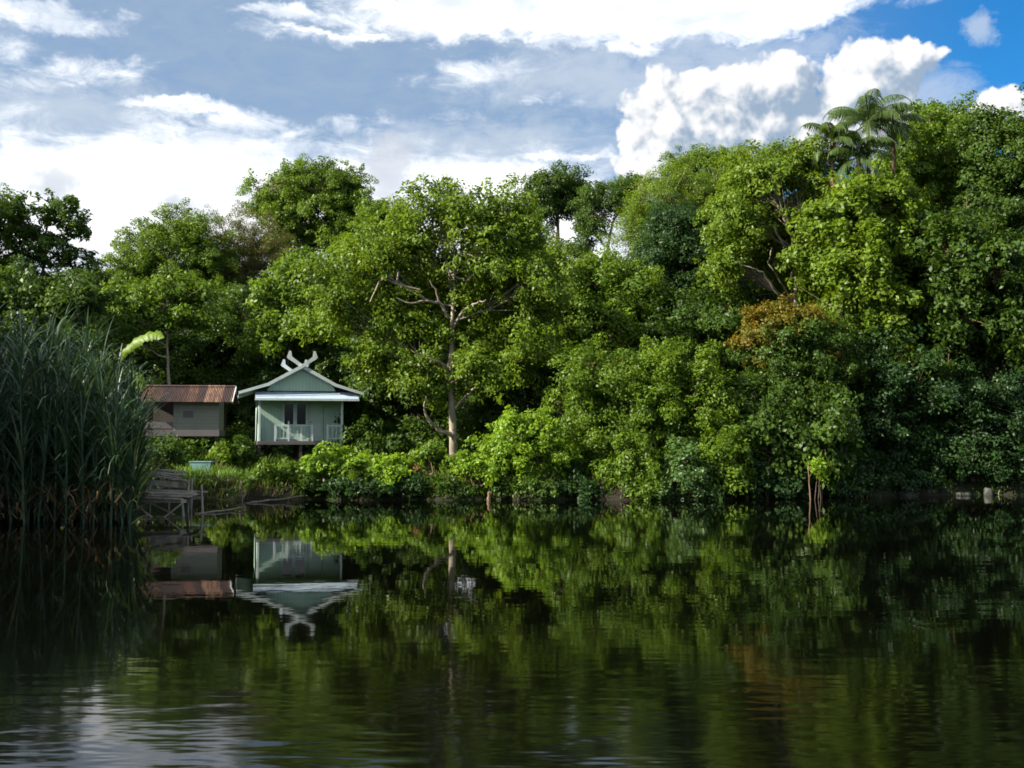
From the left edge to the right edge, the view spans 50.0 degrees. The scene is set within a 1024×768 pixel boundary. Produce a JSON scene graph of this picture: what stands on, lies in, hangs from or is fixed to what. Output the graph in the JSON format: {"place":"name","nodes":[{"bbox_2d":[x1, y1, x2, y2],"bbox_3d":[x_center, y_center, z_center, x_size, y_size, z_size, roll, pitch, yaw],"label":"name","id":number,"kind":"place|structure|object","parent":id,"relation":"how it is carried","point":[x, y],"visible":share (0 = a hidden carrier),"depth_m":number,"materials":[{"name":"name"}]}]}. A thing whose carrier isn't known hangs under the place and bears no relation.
{"place":"outdoors","nodes":[
{"label":"outdoors","id":0,"kind":"place"},
{"bbox_2d":[0,495,1023,767],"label":"water","id":1,"kind":"structure","parent":0,"point":[806,633],"depth_m":14.47,"materials":[{"name":"green liquid"}]},
{"bbox_2d":[0,460,167,522],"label":"dead reeds","id":2,"kind":"object","parent":1,"relation":"on","point":[50,487],"visible":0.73,"depth_m":33.61,"materials":[{"name":"brown plant"}]},
{"bbox_2d":[0,291,186,523],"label":"reeds","id":3,"kind":"object","parent":1,"relation":"in","point":[51,424],"visible":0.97,"depth_m":34.62,"materials":[{"name":"green plant"}]},
{"bbox_2d":[138,469,207,516],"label":"jetty","id":4,"kind":"object","parent":1,"relation":"in","point":[172,496],"visible":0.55,"depth_m":38.20,"materials":[{"name":"grey wood"}]},
{"bbox_2d":[194,507,246,513],"bbox_3d":[-10.236,4.465,38.632,0.132,0.176,2.674,-1,-3,25],"label":"bamboo pole","id":5,"kind":"object","parent":1,"relation":"on","point":[215,511],"visible":0.94,"depth_m":38.51,"materials":[{"name":"grey wood"}]},
{"bbox_2d":[247,495,304,502],"bbox_3d":[-9.608,4.714,44.565,2.577,0.339,0.130,2,-3,-35],"label":"bamboo pole","id":6,"kind":"object","parent":1,"relation":"in","point":[266,500],"visible":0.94,"depth_m":44.49,"materials":[{"name":"wood"}]},
{"bbox_2d":[487,491,491,500],"bbox_3d":[-0.935,4.809,45.402,0.224,0.772,0.251,0,-3,0],"label":"stump","id":7,"kind":"object","parent":1,"relation":"in","point":[489,495],"visible":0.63,"depth_m":45.36,"materials":[{"name":"brown wood"}]},
{"bbox_2d":[808,465,811,499],"bbox_3d":[12.588,4.458,46.369,0.195,2.052,0.106,-2,-3,35],"label":"dead trunk","id":8,"kind":"object","parent":1,"relation":"in","point":[809,483],"visible":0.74,"depth_m":46.39,"materials":[{"name":"brown wood"}]},
{"bbox_2d":[0,344,1023,508],"bbox_3d":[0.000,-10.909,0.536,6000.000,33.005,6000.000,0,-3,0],"label":"ground","id":9,"kind":"structure","parent":0,"point":[972,488],"depth_m":46.29,"materials":[{"name":"soil"}]},
{"bbox_2d":[0,182,30,280],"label":"tree","id":10,"kind":"object","parent":9,"relation":"on","point":[4,206],"visible":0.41,"depth_m":71.37,"materials":[{"name":"green plant"}]},
{"bbox_2d":[0,188,115,355],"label":"tree","id":11,"kind":"object","parent":9,"relation":"on","point":[45,241],"visible":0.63,"depth_m":72.01,"materials":[{"name":"green plant"}]},
{"bbox_2d":[0,254,132,363],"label":"tree","id":12,"kind":"object","parent":9,"relation":"on","point":[42,299],"visible":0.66,"depth_m":57.06,"materials":[{"name":"green plant"}]},
{"bbox_2d":[95,330,164,390],"bbox_3d":[-15.337,1.089,43.835,3.090,6.535,0.552,0,-3,2],"label":"banana plant","id":13,"kind":"object","parent":9,"relation":"on","point":[136,342],"visible":0.37,"depth_m":43.92,"materials":[{"name":"green plant"}]},
{"bbox_2d":[61,306,211,428],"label":"tree","id":14,"kind":"object","parent":9,"relation":"on","point":[177,372],"visible":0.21,"depth_m":64.66,"materials":[{"name":"green plant"}]},
{"bbox_2d":[92,269,236,384],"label":"tree","id":15,"kind":"object","parent":9,"relation":"on","point":[142,310],"visible":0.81,"depth_m":61.59,"materials":[{"name":"green plant"}]},
{"bbox_2d":[139,432,190,480],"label":"shrub","id":16,"kind":"object","parent":9,"relation":"on","point":[174,456],"visible":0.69,"depth_m":46.06,"materials":[{"name":"green plant"}]},
{"bbox_2d":[98,197,245,348],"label":"tree","id":17,"kind":"object","parent":9,"relation":"on","point":[182,239],"visible":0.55,"depth_m":81.44,"materials":[{"name":"green plant"}]},
{"bbox_2d":[135,385,238,463],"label":"shed","id":18,"kind":"structure","parent":9,"relation":"on","point":[196,410],"depth_m":54.12,"materials":[{"name":"metal"}]},
{"bbox_2d":[135,276,264,447],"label":"tree","id":19,"kind":"object","parent":9,"relation":"on","point":[217,351],"visible":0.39,"depth_m":66.15,"materials":[{"name":"green plant"}]},
{"bbox_2d":[189,461,214,471],"bbox_3d":[-14.645,3.901,51.871,1.060,0.500,0.660,0,-3,0],"label":"tub","id":20,"kind":"object","parent":9,"relation":"on","point":[199,464],"visible":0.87,"depth_m":51.59,"materials":[{"name":"teal plastic"}]},
{"bbox_2d":[205,438,233,468],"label":"shrub","id":21,"kind":"object","parent":9,"relation":"on","point":[221,452],"visible":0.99,"depth_m":52.20,"materials":[{"name":"green plant"}]},
{"bbox_2d":[180,199,299,324],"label":"tree","id":22,"kind":"object","parent":9,"relation":"on","point":[256,255],"visible":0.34,"depth_m":85.06,"materials":[{"name":"brown plant"}]},
{"bbox_2d":[227,434,260,469],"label":"shrub","id":23,"kind":"object","parent":9,"relation":"on","point":[242,451],"visible":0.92,"depth_m":52.68,"materials":[{"name":"green plant"}]},
{"bbox_2d":[243,457,309,490],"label":"shrub","id":24,"kind":"object","parent":9,"relation":"on","point":[287,471],"visible":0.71,"depth_m":46.37,"materials":[{"name":"green plant"}]},
{"bbox_2d":[236,469,327,496],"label":"shrub","id":25,"kind":"object","parent":9,"relation":"on","point":[253,480],"visible":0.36,"depth_m":46.24,"materials":[{"name":"green plant"}]},
{"bbox_2d":[231,244,344,453],"bbox_3d":[-12.456,-1.921,63.168,6.074,12.410,5.006,-1,-3,25],"label":"tree","id":26,"kind":"object","parent":9,"relation":"on","point":[273,294],"visible":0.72,"depth_m":62.55,"materials":[{"name":"green plant"}]},
{"bbox_2d":[232,300,366,425],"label":"tree","id":27,"kind":"object","parent":9,"relation":"on","point":[325,364],"visible":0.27,"depth_m":64.34,"materials":[{"name":"green plant"}]},
{"bbox_2d":[238,351,363,464],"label":"stilt house","id":28,"kind":"structure","parent":9,"relation":"on","point":[296,420],"depth_m":54.68,"materials":[{"name":"green paint"}]},
{"bbox_2d":[283,403,293,424],"bbox_3d":[-11.196,1.513,55.089,0.540,1.130,0.080,1,-3,-14],"label":"window","id":29,"kind":"structure","parent":28,"relation":"in","point":[288,408],"depth_m":55.10,"materials":[{"name":"black glass"}]},
{"bbox_2d":[296,403,306,424],"bbox_3d":[-10.595,1.520,55.244,0.540,1.130,0.080,1,-3,-14],"label":"window","id":30,"kind":"structure","parent":28,"relation":"in","point":[301,408],"depth_m":55.27,"materials":[{"name":"black glass"}]},
{"bbox_2d":[309,403,322,440],"bbox_3d":[-9.872,1.908,55.392,0.700,1.910,0.120,1,-3,-14],"label":"door","id":31,"kind":"structure","parent":28,"relation":"in","point":[315,409],"depth_m":55.40,"materials":[{"name":"paint"}]},
{"bbox_2d":[234,154,379,350],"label":"tree","id":32,"kind":"object","parent":9,"relation":"on","point":[329,190],"visible":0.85,"depth_m":91.42,"materials":[{"name":"green plant"}]},
{"bbox_2d":[294,440,348,484],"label":"shrub","id":33,"kind":"object","parent":9,"relation":"on","point":[322,461],"visible":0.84,"depth_m":46.70,"materials":[{"name":"green plant"}]},
{"bbox_2d":[325,460,373,482],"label":"shrub","id":34,"kind":"object","parent":9,"relation":"on","point":[342,470],"visible":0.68,"depth_m":46.38,"materials":[{"name":"green plant"}]},
{"bbox_2d":[141,449,586,499],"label":"grass","id":35,"kind":"structure","parent":9,"relation":"on","point":[217,470],"depth_m":49.71,"materials":[{"name":"green plant"}]},
{"bbox_2d":[300,471,430,500],"bbox_3d":[-6.178,4.415,46.336,5.684,1.517,2.257,0,-3,0],"label":"shrub","id":36,"kind":"object","parent":9,"relation":"on","point":[335,485],"visible":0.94,"depth_m":45.94,"materials":[{"name":"green plant"}]},
{"bbox_2d":[314,193,416,311],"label":"tree","id":37,"kind":"object","parent":9,"relation":"on","point":[368,210],"visible":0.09,"depth_m":78.08,"materials":[{"name":"green plant"}]},
{"bbox_2d":[333,445,405,481],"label":"shrub","id":38,"kind":"object","parent":9,"relation":"on","point":[368,463],"visible":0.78,"depth_m":46.52,"materials":[{"name":"green plant"}]},
{"bbox_2d":[337,409,410,459],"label":"shrub","id":39,"kind":"object","parent":9,"relation":"on","point":[368,435],"visible":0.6,"depth_m":54.34,"materials":[{"name":"green plant"}]},
{"bbox_2d":[323,310,460,445],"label":"tree","id":40,"kind":"object","parent":9,"relation":"on","point":[375,398],"visible":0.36,"depth_m":56.94,"materials":[{"name":"green plant"}]},
{"bbox_2d":[363,453,426,487],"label":"shrub","id":41,"kind":"object","parent":9,"relation":"on","point":[404,471],"visible":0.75,"depth_m":46.23,"materials":[{"name":"green plant"}]},
{"bbox_2d":[408,461,425,479],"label":"shrub","id":42,"kind":"object","parent":9,"relation":"on","point":[416,468],"visible":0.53,"depth_m":46.62,"materials":[{"name":"brown plant"}]},
{"bbox_2d":[405,436,457,476],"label":"shrub","id":43,"kind":"object","parent":9,"relation":"on","point":[430,455],"visible":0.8,"depth_m":48.03,"materials":[{"name":"green plant"}]},
{"bbox_2d":[286,172,579,460],"bbox_3d":[-3.736,-2.819,52.496,13.880,14.235,8.599,0,-3,0],"label":"tree","id":44,"kind":"object","parent":9,"relation":"on","point":[494,238],"visible":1,"depth_m":50.71,"materials":[{"name":"green plant"}]},
{"bbox_2d":[157,471,725,499],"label":"dry grass","id":45,"kind":"structure","parent":9,"relation":"on","point":[268,483],"depth_m":46.08,"materials":[{"name":"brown plant"}]},
{"bbox_2d":[415,471,484,500],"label":"shrub","id":46,"kind":"object","parent":9,"relation":"on","point":[449,486],"visible":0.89,"depth_m":46.15,"materials":[{"name":"green plant"}]},
{"bbox_2d":[445,449,509,487],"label":"shrub","id":47,"kind":"object","parent":9,"relation":"on","point":[467,465],"visible":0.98,"depth_m":46.35,"materials":[{"name":"green plant"}]},
{"bbox_2d":[89,393,869,466],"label":"undergrowth","id":48,"kind":"object","parent":9,"relation":"on","point":[274,451],"visible":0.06,"depth_m":56.69,"materials":[{"name":"green plant"}]},
{"bbox_2d":[441,337,597,449],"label":"tree","id":49,"kind":"object","parent":9,"relation":"on","point":[523,397],"visible":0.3,"depth_m":55.00,"materials":[{"name":"green plant"}]},
{"bbox_2d":[462,404,583,488],"bbox_3d":[0.538,3.003,47.513,5.003,4.257,3.749,1,-3,-21],"label":"shrub","id":50,"kind":"object","parent":9,"relation":"on","point":[517,445],"visible":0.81,"depth_m":46.88,"materials":[{"name":"green plant"}]},
{"bbox_2d":[484,467,561,499],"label":"shrub","id":51,"kind":"object","parent":9,"relation":"on","point":[503,490],"visible":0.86,"depth_m":46.00,"materials":[{"name":"green plant"}]},
{"bbox_2d":[491,198,572,330],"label":"tree","id":52,"kind":"object","parent":9,"relation":"on","point":[543,228],"visible":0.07,"depth_m":70.12,"materials":[{"name":"green plant"}]},
{"bbox_2d":[510,159,596,415],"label":"tree","id":53,"kind":"object","parent":9,"relation":"on","point":[555,191],"visible":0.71,"depth_m":81.90,"materials":[{"name":"green plant"}]},
{"bbox_2d":[104,158,1023,403],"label":"forest","id":54,"kind":"object","parent":9,"relation":"on","point":[462,386],"visible":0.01,"depth_m":93.96,"materials":[{"name":"green plant"}]},
{"bbox_2d":[543,469,612,499],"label":"shrub","id":55,"kind":"object","parent":9,"relation":"on","point":[566,488],"visible":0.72,"depth_m":46.21,"materials":[{"name":"green plant"}]},
{"bbox_2d":[549,452,613,480],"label":"shrub","id":56,"kind":"object","parent":9,"relation":"on","point":[580,464],"visible":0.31,"depth_m":47.82,"materials":[{"name":"green plant"}]},
{"bbox_2d":[507,235,673,433],"bbox_3d":[4.191,-1.734,57.907,8.494,12.178,8.192,-1,-3,25],"label":"tree","id":57,"kind":"object","parent":9,"relation":"on","point":[602,295],"visible":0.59,"depth_m":56.88,"materials":[{"name":"green plant"}]},
{"bbox_2d":[174,469,1023,499],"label":"bank grass","id":58,"kind":"structure","parent":9,"relation":"on","point":[266,482],"depth_m":46.31,"materials":[{"name":"green plant"}]},
{"bbox_2d":[567,242,636,321],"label":"tree","id":59,"kind":"object","parent":9,"relation":"on","point":[569,258],"visible":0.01,"depth_m":67.83,"materials":[{"name":"green plant"}]},
{"bbox_2d":[540,332,676,470],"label":"tree","id":60,"kind":"object","parent":9,"relation":"on","point":[603,420],"visible":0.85,"depth_m":48.35,"materials":[{"name":"green plant"}]},
{"bbox_2d":[564,170,662,260],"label":"tree","id":61,"kind":"object","parent":9,"relation":"on","point":[586,224],"visible":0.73,"depth_m":76.07,"materials":[{"name":"green plant"}]},
{"bbox_2d":[588,428,675,487],"bbox_3d":[5.351,3.438,47.254,4.312,3.062,3.314,1,-3,-21],"label":"shrub","id":62,"kind":"object","parent":9,"relation":"on","point":[641,461],"visible":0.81,"depth_m":46.74,"materials":[{"name":"green plant"}]},
{"bbox_2d":[605,469,665,500],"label":"shrub","id":63,"kind":"object","parent":9,"relation":"on","point":[646,492],"visible":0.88,"depth_m":45.96,"materials":[{"name":"green plant"}]},
{"bbox_2d":[594,150,765,266],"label":"tree","id":64,"kind":"object","parent":9,"relation":"on","point":[699,189],"visible":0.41,"depth_m":65.92,"materials":[{"name":"green plant"}]},
{"bbox_2d":[624,196,741,342],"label":"tree","id":65,"kind":"object","parent":9,"relation":"on","point":[677,233],"visible":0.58,"depth_m":59.31,"materials":[{"name":"green plant"}]},
{"bbox_2d":[645,434,724,499],"bbox_3d":[7.296,3.834,46.907,3.800,3.449,2.990,0,-3,0],"label":"shrub","id":66,"kind":"object","parent":9,"relation":"on","point":[689,475],"visible":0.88,"depth_m":46.31,"materials":[{"name":"green plant"}]},
{"bbox_2d":[620,334,756,454],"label":"tree","id":67,"kind":"object","parent":9,"relation":"on","point":[702,396],"visible":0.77,"depth_m":48.30,"materials":[{"name":"green plant"}]},
{"bbox_2d":[619,282,767,411],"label":"tree","id":68,"kind":"object","parent":9,"relation":"on","point":[699,323],"visible":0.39,"depth_m":55.83,"materials":[{"name":"green plant"}]},
{"bbox_2d":[657,143,736,182],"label":"tree","id":69,"kind":"object","parent":9,"relation":"on","point":[704,154],"visible":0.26,"depth_m":79.98,"materials":[{"name":"green plant"}]},
{"bbox_2d":[695,424,760,497],"bbox_3d":[9.024,3.512,47.399,3.240,3.568,3.167,3,-4,-42],"label":"shrub","id":70,"kind":"object","parent":9,"relation":"on","point":[734,477],"visible":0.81,"depth_m":46.68,"materials":[{"name":"green plant"}]},
{"bbox_2d":[679,142,802,213],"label":"tree","id":71,"kind":"object","parent":9,"relation":"on","point":[739,145],"visible":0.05,"depth_m":70.40,"materials":[{"name":"green plant"}]},
{"bbox_2d":[709,261,808,317],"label":"tree","id":72,"kind":"object","parent":9,"relation":"on","point":[742,284],"visible":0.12,"depth_m":62.80,"materials":[{"name":"green plant"}]},
{"bbox_2d":[734,467,812,499],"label":"shrub","id":73,"kind":"object","parent":9,"relation":"on","point":[781,487],"visible":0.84,"depth_m":46.89,"materials":[{"name":"green plant"}]},
{"bbox_2d":[692,132,855,308],"bbox_3d":[14.250,-4.256,57.190,9.720,17.410,7.371,0,-3,0],"label":"tree","id":74,"kind":"object","parent":9,"relation":"on","point":[742,219],"visible":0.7,"depth_m":56.07,"materials":[{"name":"green plant"}]},
{"bbox_2d":[695,379,868,490],"bbox_3d":[11.832,2.237,48.272,7.786,4.983,5.242,0,-3,0],"label":"tree","id":75,"kind":"object","parent":9,"relation":"on","point":[801,437],"visible":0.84,"depth_m":47.40,"materials":[{"name":"green plant"}]},
{"bbox_2d":[744,447,840,497],"bbox_3d":[11.519,3.923,48.387,5.093,2.260,2.905,0,-3,-9],"label":"shrub","id":76,"kind":"object","parent":9,"relation":"on","point":[804,474],"visible":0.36,"depth_m":47.55,"materials":[{"name":"green plant"}]},
{"bbox_2d":[723,292,873,420],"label":"tree","id":77,"kind":"object","parent":9,"relation":"on","point":[794,347],"visible":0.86,"depth_m":49.13,"materials":[{"name":"green plant"}]},
{"bbox_2d":[806,455,830,499],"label":"shrub","id":78,"kind":"object","parent":9,"relation":"on","point":[820,469],"visible":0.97,"depth_m":46.47,"materials":[{"name":"green plant"}]},
{"bbox_2d":[799,120,864,190],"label":"palm tree","id":79,"kind":"object","parent":9,"relation":"on","point":[826,131],"visible":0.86,"depth_m":55.40,"materials":[{"name":"green plant"}]},
{"bbox_2d":[811,463,888,498],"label":"shrub","id":80,"kind":"object","parent":9,"relation":"on","point":[867,481],"visible":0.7,"depth_m":47.67,"materials":[{"name":"green plant"}]},
{"bbox_2d":[821,130,896,185],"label":"palm tree","id":81,"kind":"object","parent":9,"relation":"on","point":[876,143],"visible":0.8,"depth_m":54.97,"materials":[{"name":"green plant"}]},
{"bbox_2d":[775,153,944,402],"bbox_3d":[16.784,-3.270,52.668,7.119,15.451,7.105,3,-4,-43],"label":"tree","id":82,"kind":"object","parent":9,"relation":"on","point":[854,227],"visible":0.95,"depth_m":51.34,"materials":[{"name":"green plant"}]},
{"bbox_2d":[822,88,916,348],"bbox_3d":[18.224,-5.183,55.852,4.640,19.422,4.544,0,-3,0],"label":"palm tree","id":83,"kind":"object","parent":9,"relation":"on","point":[869,115],"visible":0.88,"depth_m":55.77,"materials":[{"name":"green plant"}]},
{"bbox_2d":[860,102,926,178],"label":"palm tree","id":84,"kind":"object","parent":9,"relation":"on","point":[910,117],"visible":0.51,"depth_m":57.07,"materials":[{"name":"green plant"}]},
{"bbox_2d":[837,316,966,471],"bbox_3d":[17.682,0.712,51.372,7.679,8.070,6.053,0,-3,0],"label":"tree","id":85,"kind":"object","parent":9,"relation":"on","point":[884,423],"visible":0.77,"depth_m":50.07,"materials":[{"name":"green plant"}]},
{"bbox_2d":[899,491,917,495],"bbox_3d":[17.839,5.048,49.712,0.746,0.413,1.166,1,-3,-23],"label":"stone","id":86,"kind":"object","parent":9,"relation":"on","point":[907,493],"visible":0.46,"depth_m":49.27,"materials":[{"name":"grey stone"}]},
{"bbox_2d":[864,445,958,488],"bbox_3d":[17.924,4.062,50.800,5.018,2.749,3.413,0,-3,0],"label":"shrub","id":87,"kind":"object","parent":9,"relation":"on","point":[886,464],"visible":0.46,"depth_m":49.96,"materials":[{"name":"green plant"}]},
{"bbox_2d":[885,466,950,495],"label":"shrub","id":88,"kind":"object","parent":9,"relation":"on","point":[906,480],"visible":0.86,"depth_m":49.40,"materials":[{"name":"green plant"}]},
{"bbox_2d":[875,190,978,364],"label":"tree","id":89,"kind":"object","parent":9,"relation":"on","point":[920,234],"visible":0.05,"depth_m":53.19,"materials":[{"name":"green plant"}]},
{"bbox_2d":[873,90,983,218],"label":"tree","id":90,"kind":"object","parent":9,"relation":"on","point":[922,162],"visible":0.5,"depth_m":59.05,"materials":[{"name":"green plant"}]},
{"bbox_2d":[877,355,1023,481],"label":"tree","id":91,"kind":"object","parent":9,"relation":"on","point":[976,424],"visible":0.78,"depth_m":50.07,"materials":[{"name":"green plant"}]},
{"bbox_2d":[893,166,1023,432],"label":"tree","id":92,"kind":"object","parent":9,"relation":"on","point":[973,273],"visible":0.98,"depth_m":50.44,"materials":[{"name":"green plant"}]},
{"bbox_2d":[956,492,971,495],"bbox_3d":[20.363,5.047,49.719,0.699,0.355,0.931,0,-3,-3],"label":"stone","id":93,"kind":"object","parent":9,"relation":"on","point":[963,494],"visible":0.6,"depth_m":49.33,"materials":[{"name":"grey stone"}]},
{"bbox_2d":[925,444,1023,491],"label":"shrub","id":94,"kind":"object","parent":9,"relation":"on","point":[1004,471],"visible":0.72,"depth_m":50.02,"materials":[{"name":"green plant"}]},
{"bbox_2d":[932,102,1023,371],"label":"tree","id":95,"kind":"object","parent":9,"relation":"on","point":[999,178],"visible":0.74,"depth_m":56.48,"materials":[{"name":"green plant"}]},
{"bbox_2d":[949,322,1020,410],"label":"tree","id":96,"kind":"object","parent":9,"relation":"on","point":[975,362],"visible":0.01,"depth_m":64.53,"materials":[{"name":"green plant"}]},
{"bbox_2d":[984,487,992,495],"bbox_3d":[21.599,4.986,49.819,0.418,0.590,0.488,0,-3,8],"label":"stone","id":97,"kind":"object","parent":9,"relation":"on","point":[988,491],"visible":0.6,"depth_m":49.62,"materials":[{"name":"grey stone"}]},
{"bbox_2d":[968,82,1023,393],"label":"tree","id":98,"kind":"object","parent":9,"relation":"on","point":[1015,112],"visible":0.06,"depth_m":56.29,"materials":[{"name":"green plant"}]},
{"bbox_2d":[0,0,1023,342],"label":"sky","id":99,"kind":"structure","parent":0,"point":[125,108],"materials":[{"name":"white"}]}
]}

